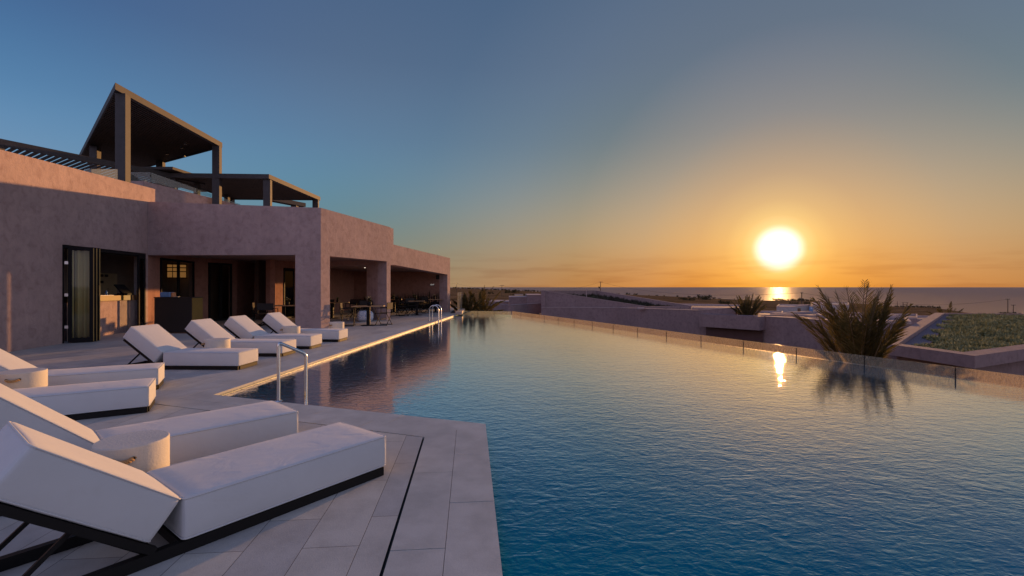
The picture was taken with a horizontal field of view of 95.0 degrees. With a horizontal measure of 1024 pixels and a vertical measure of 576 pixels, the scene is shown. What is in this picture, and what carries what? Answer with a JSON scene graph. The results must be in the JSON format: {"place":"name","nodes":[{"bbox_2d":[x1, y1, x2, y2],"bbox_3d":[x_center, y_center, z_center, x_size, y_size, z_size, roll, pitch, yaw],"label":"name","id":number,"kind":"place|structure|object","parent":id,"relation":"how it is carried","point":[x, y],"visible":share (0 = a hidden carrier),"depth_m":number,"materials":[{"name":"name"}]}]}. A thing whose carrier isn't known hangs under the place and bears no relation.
{"place":"outdoors","nodes":[
{"label":"outdoors","id":0,"kind":"place"},
{"bbox_2d":[0,404,422,575],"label":"deck","id":1,"kind":"structure","parent":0,"point":[348,532],"depth_m":2.69,"materials":[{"name":"tile"}]},
{"bbox_2d":[0,368,47,388],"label":"side table","id":2,"kind":"object","parent":1,"relation":"on","point":[24,378],"visible":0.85,"depth_m":5.51,"materials":[{"name":"concrete"}]},
{"bbox_2d":[13,378,155,420],"bbox_3d":[-5.283,1.072,5.131,2.176,0.756,0.638,0,0,-31],"label":"sun lounger","id":3,"kind":"object","parent":1,"relation":"on","point":[81,401],"visible":0.75,"depth_m":5.24,"materials":[{"name":"white fabric"}]},
{"bbox_2d":[91,430,169,472],"bbox_3d":[-2.500,1.225,3.090,0.400,0.450,0.400,0,0,23],"label":"side table","id":4,"kind":"object","parent":1,"relation":"on","point":[145,451],"visible":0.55,"depth_m":3.01,"materials":[{"name":"concrete"}]},
{"bbox_2d":[0,383,297,464],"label":"sun lounger","id":5,"kind":"object","parent":1,"relation":"on","point":[199,435],"visible":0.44,"depth_m":3.80,"materials":[{"name":"white fabric"}]},
{"bbox_2d":[0,421,385,575],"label":"sun lounger","id":6,"kind":"object","parent":1,"relation":"on","point":[77,496],"visible":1,"depth_m":2.56,"materials":[{"name":"white fabric"}]},
{"bbox_2d":[8,307,453,397],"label":"deck","id":7,"kind":"structure","parent":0,"point":[111,350],"depth_m":10.42,"materials":[{"name":"tile"}]},
{"bbox_2d":[0,349,164,389],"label":"sun lounger","id":8,"kind":"object","parent":7,"relation":"on","point":[9,361],"visible":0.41,"depth_m":6.35,"materials":[{"name":"white fabric"}]},
{"bbox_2d":[64,295,136,340],"bbox_3d":[-12.560,0.853,14.171,0.722,1.195,3.343,0,0,-11],"label":"servery counter","id":9,"kind":"object","parent":7,"relation":"on","point":[118,313],"visible":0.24,"depth_m":14.57,"materials":[{"name":"beige paint"}]},
{"bbox_2d":[114,284,131,294],"bbox_3d":[-12.448,0.084,15.050,0.296,0.342,0.500,0,0,-10],"label":"till terminal","id":10,"kind":"object","parent":9,"relation":"on","point":[122,289],"visible":0.98,"depth_m":14.98,"materials":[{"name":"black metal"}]},
{"bbox_2d":[154,297,202,332],"bbox_3d":[-10.615,0.881,14.950,1.200,1.136,0.530,0,0,-1],"label":"bar counter","id":11,"kind":"object","parent":7,"relation":"on","point":[175,314],"visible":0.72,"depth_m":14.70,"materials":[{"name":"stone"}]},
{"bbox_2d":[160,292,170,296],"bbox_3d":[-11.020,0.235,15.000,0.310,0.150,0.200,0,0,0],"label":"napkin box","id":12,"kind":"object","parent":11,"relation":"on","point":[165,294],"visible":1,"depth_m":14.90,"materials":[{"name":"blue stone"}]},
{"bbox_2d":[123,324,257,369],"bbox_3d":[-5.853,1.072,8.543,2.176,0.756,0.638,0,0,2],"label":"sun lounger","id":13,"kind":"object","parent":7,"relation":"on","point":[154,343],"visible":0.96,"depth_m":8.25,"materials":[{"name":"white fabric"}]},
{"bbox_2d":[201,338,229,347],"bbox_3d":[-5.680,1.225,9.050,0.432,0.450,0.432,0,0,5],"label":"side table","id":14,"kind":"object","parent":7,"relation":"on","point":[217,343],"visible":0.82,"depth_m":8.89,"materials":[{"name":"concrete"}]},
{"bbox_2d":[0,150,450,351],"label":"hotel building","id":15,"kind":"structure","parent":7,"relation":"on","point":[48,210],"depth_m":16.16,"materials":[{"name":"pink paint"}]},
{"bbox_2d":[0,139,204,194],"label":"louvre pergola","id":16,"kind":"object","parent":15,"relation":"on","point":[161,176],"visible":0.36,"depth_m":18.88,"materials":[{"name":"brown metal"}]},
{"bbox_2d":[62,245,145,343],"bbox_3d":[-11.716,0.170,13.952,0.828,2.560,3.769,0,0,-11],"label":"folding door","id":17,"kind":"structure","parent":15,"relation":"attached to","point":[94,294],"depth_m":12.36,"materials":[{"name":"black metal"}]},
{"bbox_2d":[72,250,88,337],"bbox_3d":[-11.332,0.205,12.336,0.524,2.390,0.084,0,0,-30],"label":"curtain","id":18,"kind":"object","parent":17,"relation":"hanging from","point":[81,293],"visible":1,"depth_m":12.34,"materials":[{"name":"fabric"}]},
{"bbox_2d":[136,255,145,325],"bbox_3d":[-12.206,0.203,15.441,0.082,2.465,0.545,0,0,-19],"label":"door leaf","id":19,"kind":"object","parent":17,"relation":"attached to","point":[139,257],"visible":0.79,"depth_m":15.24,"materials":[{"name":"black metal"}]},
{"bbox_2d":[100,273,116,293],"bbox_3d":[-15.236,-0.130,17.601,0.029,0.780,1.350,0,0,-11],"label":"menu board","id":20,"kind":"object","parent":15,"relation":"attached to","point":[108,281],"visible":0.6,"depth_m":17.75,"materials":[{"name":"black"}]},
{"bbox_2d":[79,83,221,203],"bbox_3d":[-16.231,-4.501,21.339,13.334,4.258,4.320,0,0,43],"label":"tall pergola","id":21,"kind":"object","parent":15,"relation":"on","point":[129,129],"visible":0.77,"depth_m":19.63,"materials":[{"name":"brown metal"}]},
{"bbox_2d":[167,264,186,277],"bbox_3d":[-13.956,-0.670,19.539,0.685,0.590,0.210,0,0,-36],"label":"window","id":22,"kind":"structure","parent":15,"relation":"attached to","point":[171,270],"depth_m":19.56,"materials":[{"name":"yellow glass"}]},
{"bbox_2d":[160,258,194,296],"bbox_3d":[-12.724,0.205,17.900,0.050,2.490,2.541,0,0,-11],"label":"glazed door","id":23,"kind":"structure","parent":15,"relation":"attached to","point":[178,277],"depth_m":17.86,"materials":[{"name":"black metal"}]},
{"bbox_2d":[131,167,229,201],"bbox_3d":[-15.900,-3.830,23.050,2.599,2.920,4.900,0,0,0],"label":"roof panel canopy","id":24,"kind":"object","parent":15,"relation":"on","point":[177,170],"visible":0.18,"depth_m":20.98,"materials":[{"name":"brown metal"}]},
{"bbox_2d":[208,263,231,320],"bbox_3d":[-12.658,0.205,20.378,0.050,2.490,1.161,0,0,16],"label":"glazed door","id":25,"kind":"structure","parent":15,"relation":"attached to","point":[220,291],"depth_m":20.30,"materials":[{"name":"black metal"}]},
{"bbox_2d":[167,173,319,207],"bbox_3d":[-13.413,-3.751,23.880,5.025,2.758,5.640,0,0,0],"label":"roof pergola","id":26,"kind":"object","parent":15,"relation":"on","point":[267,189],"visible":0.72,"depth_m":22.72,"materials":[{"name":"brown metal"}]},
{"bbox_2d":[283,268,294,317],"bbox_3d":[-10.440,0.280,21.971,0.051,2.340,0.822,0,0,8],"label":"glazed door","id":27,"kind":"structure","parent":15,"relation":"attached to","point":[289,283],"depth_m":22.00,"materials":[{"name":"black glass"}]},
{"bbox_2d":[272,200,305,206],"bbox_3d":[-13.975,-3.880,29.050,0.500,3.020,2.528,0,0,25],"label":"beam canopy","id":28,"kind":"object","parent":15,"relation":"attached to","point":[291,203],"visible":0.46,"depth_m":29.24,"materials":[{"name":"brown metal"}]},
{"bbox_2d":[185,318,295,356],"bbox_3d":[-5.860,1.072,10.113,2.176,0.756,0.638,0,0,2],"label":"sun lounger","id":29,"kind":"object","parent":7,"relation":"on","point":[199,331],"visible":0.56,"depth_m":9.83,"materials":[{"name":"white fabric"}]},
{"bbox_2d":[252,303,267,325],"bbox_3d":[-9.652,1.020,17.999,0.524,0.861,0.585,0,0,-21],"label":"director chair","id":30,"kind":"object","parent":7,"relation":"on","point":[253,307],"visible":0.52,"depth_m":17.99,"materials":[{"name":"brown wood"}]},
{"bbox_2d":[257,303,277,325],"bbox_3d":[-9.100,1.020,17.498,0.585,0.861,0.524,0,0,-6],"label":"director chair","id":31,"kind":"object","parent":7,"relation":"on","point":[264,306],"visible":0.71,"depth_m":17.25,"materials":[{"name":"black metal"}]},
{"bbox_2d":[224,315,321,348],"bbox_3d":[-5.771,1.072,11.303,2.176,0.756,0.638,0,0,2],"label":"sun lounger","id":32,"kind":"object","parent":7,"relation":"on","point":[242,327],"visible":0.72,"depth_m":11.03,"materials":[{"name":"white fabric"}]},
{"bbox_2d":[273,305,294,316],"bbox_3d":[-8.900,1.078,18.300,0.880,0.744,0.700,0,0,-17],"label":"dining table","id":33,"kind":"object","parent":7,"relation":"on","point":[284,310],"visible":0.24,"depth_m":18.24,"materials":[{"name":"black metal"}]},
{"bbox_2d":[280,326,299,333],"bbox_3d":[-5.640,1.225,11.980,0.432,0.450,0.432,0,0,11],"label":"side table","id":34,"kind":"object","parent":7,"relation":"on","point":[290,329],"visible":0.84,"depth_m":11.81,"materials":[{"name":"concrete"}]},
{"bbox_2d":[262,312,347,341],"bbox_3d":[-5.638,1.072,12.744,2.176,0.756,0.638,0,0,3],"label":"sun lounger","id":35,"kind":"object","parent":7,"relation":"on","point":[275,322],"visible":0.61,"depth_m":12.47,"materials":[{"name":"white fabric"}]},
{"bbox_2d":[329,322,343,328],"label":"side table","id":36,"kind":"object","parent":7,"relation":"on","point":[337,325],"visible":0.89,"depth_m":13.28,"materials":[{"name":"concrete"}]},
{"bbox_2d":[330,302,348,318],"bbox_3d":[-8.350,1.078,21.800,1.360,0.744,0.700,0,0,-3],"label":"dining table","id":37,"kind":"object","parent":7,"relation":"on","point":[331,310],"visible":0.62,"depth_m":21.74,"materials":[{"name":"black metal"}]},
{"bbox_2d":[340,303,355,325],"bbox_3d":[-6.152,1.020,17.600,0.524,0.861,0.585,0,0,-13],"label":"director chair","id":38,"kind":"object","parent":7,"relation":"on","point":[342,308],"visible":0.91,"depth_m":17.49,"materials":[{"name":"brown wood"}]},
{"bbox_2d":[345,299,360,316],"bbox_3d":[-7.750,1.020,22.902,0.585,0.861,0.524,0,0,9],"label":"director chair","id":39,"kind":"object","parent":7,"relation":"on","point":[352,301],"visible":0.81,"depth_m":23.11,"materials":[{"name":"black metal"}]},
{"bbox_2d":[349,299,365,317],"bbox_3d":[-7.299,1.020,22.202,0.585,0.861,0.524,0,0,29],"label":"director chair","id":40,"kind":"object","parent":7,"relation":"on","point":[357,303],"visible":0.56,"depth_m":22.30,"materials":[{"name":"black metal"}]},
{"bbox_2d":[357,311,372,320],"bbox_3d":[-6.250,1.231,20.000,0.667,0.465,0.563,0,0,-17],"label":"floor cushion","id":41,"kind":"object","parent":7,"relation":"on","point":[361,315],"visible":0.85,"depth_m":19.74,"materials":[{"name":"fabric"}]},
{"bbox_2d":[359,301,372,320],"bbox_3d":[-6.351,1.020,20.402,0.585,0.861,0.524,0,0,-17],"label":"director chair","id":42,"kind":"object","parent":7,"relation":"on","point":[362,302],"visible":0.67,"depth_m":20.59,"materials":[{"name":"black metal"}]},
{"bbox_2d":[351,305,384,325],"bbox_3d":[-5.430,1.078,17.750,1.104,0.744,0.700,0,0,-6],"label":"dining table","id":43,"kind":"object","parent":7,"relation":"on","point":[367,315],"visible":0.98,"depth_m":17.69,"materials":[{"name":"wood"}]},
{"bbox_2d":[366,296,371,305],"bbox_3d":[-5.386,0.520,17.723,0.346,0.370,0.325,0,0,0],"label":"flower pot","id":44,"kind":"object","parent":43,"relation":"on","point":[369,302],"visible":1,"depth_m":17.65,"materials":[{"name":"black metal"}]},
{"bbox_2d":[375,302,392,325],"bbox_3d":[-4.918,1.020,18.000,0.524,0.861,0.585,0,0,7],"label":"director chair","id":45,"kind":"object","parent":7,"relation":"on","point":[389,305],"visible":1,"depth_m":17.93,"materials":[{"name":"black metal"}]},
{"bbox_2d":[395,298,404,312],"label":"director chair","id":46,"kind":"object","parent":7,"relation":"on","point":[400,304],"visible":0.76,"depth_m":26.34,"materials":[{"name":"black metal"}]},
{"bbox_2d":[395,299,408,315],"bbox_3d":[-5.552,1.020,23.699,0.524,0.861,0.585,0,0,-33],"label":"director chair","id":47,"kind":"object","parent":7,"relation":"on","point":[397,301],"visible":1,"depth_m":23.75,"materials":[{"name":"black metal"}]},
{"bbox_2d":[405,298,418,314],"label":"director chair","id":48,"kind":"object","parent":7,"relation":"on","point":[408,299],"visible":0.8,"depth_m":25.18,"materials":[{"name":"black metal"}]},
{"bbox_2d":[404,291,421,308],"bbox_3d":[-6.734,0.772,31.831,1.273,1.356,0.377,0,0,-11],"label":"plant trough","id":49,"kind":"object","parent":7,"relation":"on","point":[405,296],"visible":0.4,"depth_m":31.71,"materials":[{"name":"metal"}]},
{"bbox_2d":[408,301,421,314],"bbox_3d":[-4.930,1.078,24.300,0.800,0.744,0.700,0,0,-9],"label":"dining table","id":50,"kind":"object","parent":7,"relation":"on","point":[416,306],"visible":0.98,"depth_m":24.24,"materials":[{"name":"black metal"}]},
{"bbox_2d":[417,298,429,312],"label":"director chair","id":51,"kind":"object","parent":7,"relation":"on","point":[419,299],"visible":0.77,"depth_m":26.22,"materials":[{"name":"black metal"}]},
{"bbox_2d":[419,297,430,311],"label":"director chair","id":52,"kind":"object","parent":7,"relation":"on","point":[425,299],"visible":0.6,"depth_m":28.18,"materials":[{"name":"black metal"}]},
{"bbox_2d":[423,288,438,308],"bbox_3d":[-5.483,0.756,32.067,1.322,1.389,0.412,0,0,-11],"label":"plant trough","id":53,"kind":"object","parent":7,"relation":"on","point":[431,302],"visible":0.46,"depth_m":32.01,"materials":[{"name":"metal"}]},
{"bbox_2d":[428,299,442,311],"bbox_3d":[-4.430,1.078,27.200,0.800,0.744,0.700,0,0,-11],"label":"dining table","id":54,"kind":"object","parent":7,"relation":"on","point":[435,303],"visible":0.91,"depth_m":27.14,"materials":[{"name":"black metal"}]},
{"bbox_2d":[220,315,455,394],"bbox_3d":[-2.917,2.265,10.460,3.881,1.570,31.345,0,0,-7],"label":"pool edge","id":55,"kind":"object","parent":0,"point":[316,362],"depth_m":9.14,"materials":[{"name":"stone"}]},
{"bbox_2d":[379,310,455,575],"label":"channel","id":56,"kind":"object","parent":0,"point":[453,311],"depth_m":3.08,"materials":[{"name":"black metal"}]},
{"bbox_2d":[154,313,502,575],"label":"pool coping","id":57,"kind":"object","parent":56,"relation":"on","point":[458,471],"visible":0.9,"depth_m":3.59,"materials":[{"name":"stone"}]},
{"bbox_2d":[275,342,307,401],"bbox_3d":[-2.857,1.375,6.071,0.392,1.350,0.090,0,0,-42],"label":"grab rail","id":58,"kind":"object","parent":57,"relation":"attached to","point":[305,369],"visible":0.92,"depth_m":6.06,"materials":[{"name":"metal"}]},
{"bbox_2d":[429,304,441,321],"bbox_3d":[-3.338,1.404,20.373,0.500,1.292,0.650,0,0,0],"label":"pool ladder","id":59,"kind":"object","parent":57,"relation":"attached to","point":[438,312],"visible":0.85,"depth_m":20.08,"materials":[{"name":"metal"}]},
{"bbox_2d":[456,292,464,314],"bbox_3d":[-2.850,0.870,26.400,0.340,1.160,3.412,0,0,-2],"label":"end screen","id":60,"kind":"object","parent":57,"relation":"on","point":[460,311],"visible":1,"depth_m":25.91,"materials":[{"name":"stone"}]},
{"bbox_2d":[380,439,423,575],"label":"drain slot","id":61,"kind":"object","parent":56,"relation":"on","point":[385,562],"visible":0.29,"depth_m":2.99,"materials":[{"name":"black metal"}]},
{"bbox_2d":[0,0,1023,286],"label":"sky","id":62,"kind":"structure","parent":0,"point":[516,143],"materials":[{"name":"blue"}]},
{"bbox_2d":[221,314,1023,575],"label":"pool water","id":63,"kind":"structure","parent":0,"point":[612,452],"depth_m":4.38,"materials":[{"name":"blue liquid"}]},
{"bbox_2d":[450,288,966,315],"bbox_3d":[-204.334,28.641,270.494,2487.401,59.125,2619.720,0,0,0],"label":"ground","id":64,"kind":"structure","parent":0,"point":[772,306],"depth_m":358.09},
{"bbox_2d":[485,300,508,305],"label":"villa cube","id":65,"kind":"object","parent":64,"relation":"on","point":[506,302],"visible":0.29,"depth_m":49.05,"materials":[{"name":"white paint"}]},
{"bbox_2d":[491,303,540,317],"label":"garden wall","id":66,"kind":"structure","parent":64,"relation":"on","point":[531,310],"depth_m":41.65,"materials":[{"name":"pink paint"}]},
{"bbox_2d":[509,296,526,304],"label":"villa cube","id":67,"kind":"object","parent":64,"relation":"on","point":[513,300],"visible":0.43,"depth_m":46.00,"materials":[{"name":"white paint"}]},
{"bbox_2d":[525,294,540,303],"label":"villa cube","id":68,"kind":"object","parent":64,"relation":"on","point":[533,298],"visible":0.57,"depth_m":44.00,"materials":[{"name":"white paint"}]},
{"bbox_2d":[541,290,691,309],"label":"wedge roof villa","id":69,"kind":"object","parent":64,"relation":"on","point":[556,299],"visible":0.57,"depth_m":41.00,"materials":[{"name":"pink paint"}]},
{"bbox_2d":[567,293,671,308],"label":"roof planting","id":70,"kind":"object","parent":69,"relation":"on","point":[617,298],"visible":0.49,"depth_m":45.60,"materials":[{"name":"green plant"}]},
{"bbox_2d":[539,307,859,360],"bbox_3d":[13.623,3.555,39.991,26.004,4.390,14.399,0,0,41],"label":"villa","id":71,"kind":"object","parent":64,"relation":"on","point":[787,332],"visible":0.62,"depth_m":32.60,"materials":[{"name":"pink paint"}]},
{"bbox_2d":[726,292,766,314],"bbox_3d":[15.837,1.371,31.550,2.421,2.059,2.281,0,0,0],"label":"palm tree","id":72,"kind":"object","parent":71,"relation":"on","point":[745,308],"visible":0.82,"depth_m":31.28,"materials":[{"name":"green plant"}]},
{"bbox_2d":[685,304,752,309],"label":"roof","id":73,"kind":"structure","parent":64,"relation":"on","point":[703,306],"depth_m":58.20,"materials":[{"name":"white paint"}]},
{"bbox_2d":[497,314,1023,388],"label":"pool edge wall","id":74,"kind":"structure","parent":64,"relation":"on","point":[822,359],"depth_m":9.58,"materials":[{"name":"stone"}]},
{"bbox_2d":[513,311,990,378],"bbox_3d":[5.965,1.518,10.798,0.012,0.425,31.684,0,0,-22],"label":"pool balustrade","id":75,"kind":"object","parent":74,"relation":"on","point":[752,341],"visible":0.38,"depth_m":11.05,"materials":[{"name":"clear glass"}]},
{"bbox_2d":[756,311,782,314],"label":"roof","id":76,"kind":"structure","parent":64,"relation":"on","point":[765,312],"depth_m":51.83,"materials":[{"name":"white paint"}]},
{"bbox_2d":[777,304,810,311],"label":"white house","id":77,"kind":"structure","parent":64,"relation":"on","point":[792,307],"depth_m":61.05,"materials":[{"name":"white paint"}]},
{"bbox_2d":[814,315,833,359],"bbox_3d":[14.508,2.863,21.407,1.260,3.175,1.738,0,0,35],"label":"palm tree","id":78,"kind":"object","parent":64,"relation":"on","point":[826,355],"visible":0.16,"depth_m":21.40,"materials":[{"name":"plant"}]},
{"bbox_2d":[811,302,848,310],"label":"white house","id":79,"kind":"structure","parent":64,"relation":"on","point":[837,303],"depth_m":63.64,"materials":[{"name":"white paint"}]},
{"bbox_2d":[770,311,898,316],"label":"house wing","id":80,"kind":"structure","parent":64,"relation":"on","point":[805,314],"depth_m":40.32,"materials":[{"name":"beige paint"}]},
{"bbox_2d":[791,279,913,366],"bbox_3d":[8.642,1.335,11.733,2.429,3.131,2.198,0,0,-16],"label":"palm tree","id":81,"kind":"object","parent":64,"relation":"on","point":[869,334],"visible":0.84,"depth_m":11.39,"materials":[{"name":"green plant"}]},
{"bbox_2d":[816,314,910,368],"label":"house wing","id":82,"kind":"structure","parent":64,"relation":"on","point":[892,363],"depth_m":26.62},
{"bbox_2d":[891,313,916,324],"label":"roof","id":83,"kind":"structure","parent":64,"relation":"on","point":[912,318],"depth_m":51.17,"materials":[{"name":"white paint"}]},
{"bbox_2d":[917,315,927,321],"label":"roof","id":84,"kind":"structure","parent":64,"relation":"on","point":[919,318],"depth_m":62.62,"materials":[{"name":"white paint"}]},
{"bbox_2d":[927,301,963,313],"bbox_3d":[37.143,2.183,40.101,2.561,1.967,2.408,0,0,0],"label":"palm tree","id":85,"kind":"object","parent":64,"relation":"on","point":[948,310],"visible":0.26,"depth_m":39.98,"materials":[{"name":"green plant"}]},
{"bbox_2d":[886,313,1023,386],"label":"green roof house","id":86,"kind":"structure","parent":64,"relation":"on","point":[1004,365],"depth_m":15.75,"materials":[{"name":"pink paint"}]},
{"bbox_2d":[911,313,1023,351],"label":"roof sedum","id":87,"kind":"object","parent":86,"relation":"on","point":[962,332],"visible":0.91,"depth_m":21.76,"materials":[{"name":"green plant"}]},
{"bbox_2d":[450,287,1023,313],"bbox_3d":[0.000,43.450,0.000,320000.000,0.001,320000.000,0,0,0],"label":"sea","id":88,"kind":"structure","parent":0,"point":[960,298],"depth_m":3210.00,"materials":[{"name":"blue liquid"}]},
{"label":"planting terrace","id":89,"kind":"structure","parent":0,"visible":0},
{"bbox_2d":[450,290,486,313],"bbox_3d":[-2.632,1.055,28.616,2.451,1.818,1.851,0,0,0],"label":"palm tree","id":90,"kind":"object","parent":89,"relation":"on","point":[466,306],"visible":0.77,"depth_m":28.22,"materials":[{"name":"green plant"}]},
{"bbox_2d":[456,285,505,313],"bbox_3d":[-2.086,0.931,29.433,3.070,2.159,3.059,0,0,11],"label":"palm tree","id":91,"kind":"object","parent":89,"relation":"on","point":[482,296],"visible":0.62,"depth_m":29.27,"materials":[{"name":"green plant"}]}
]}

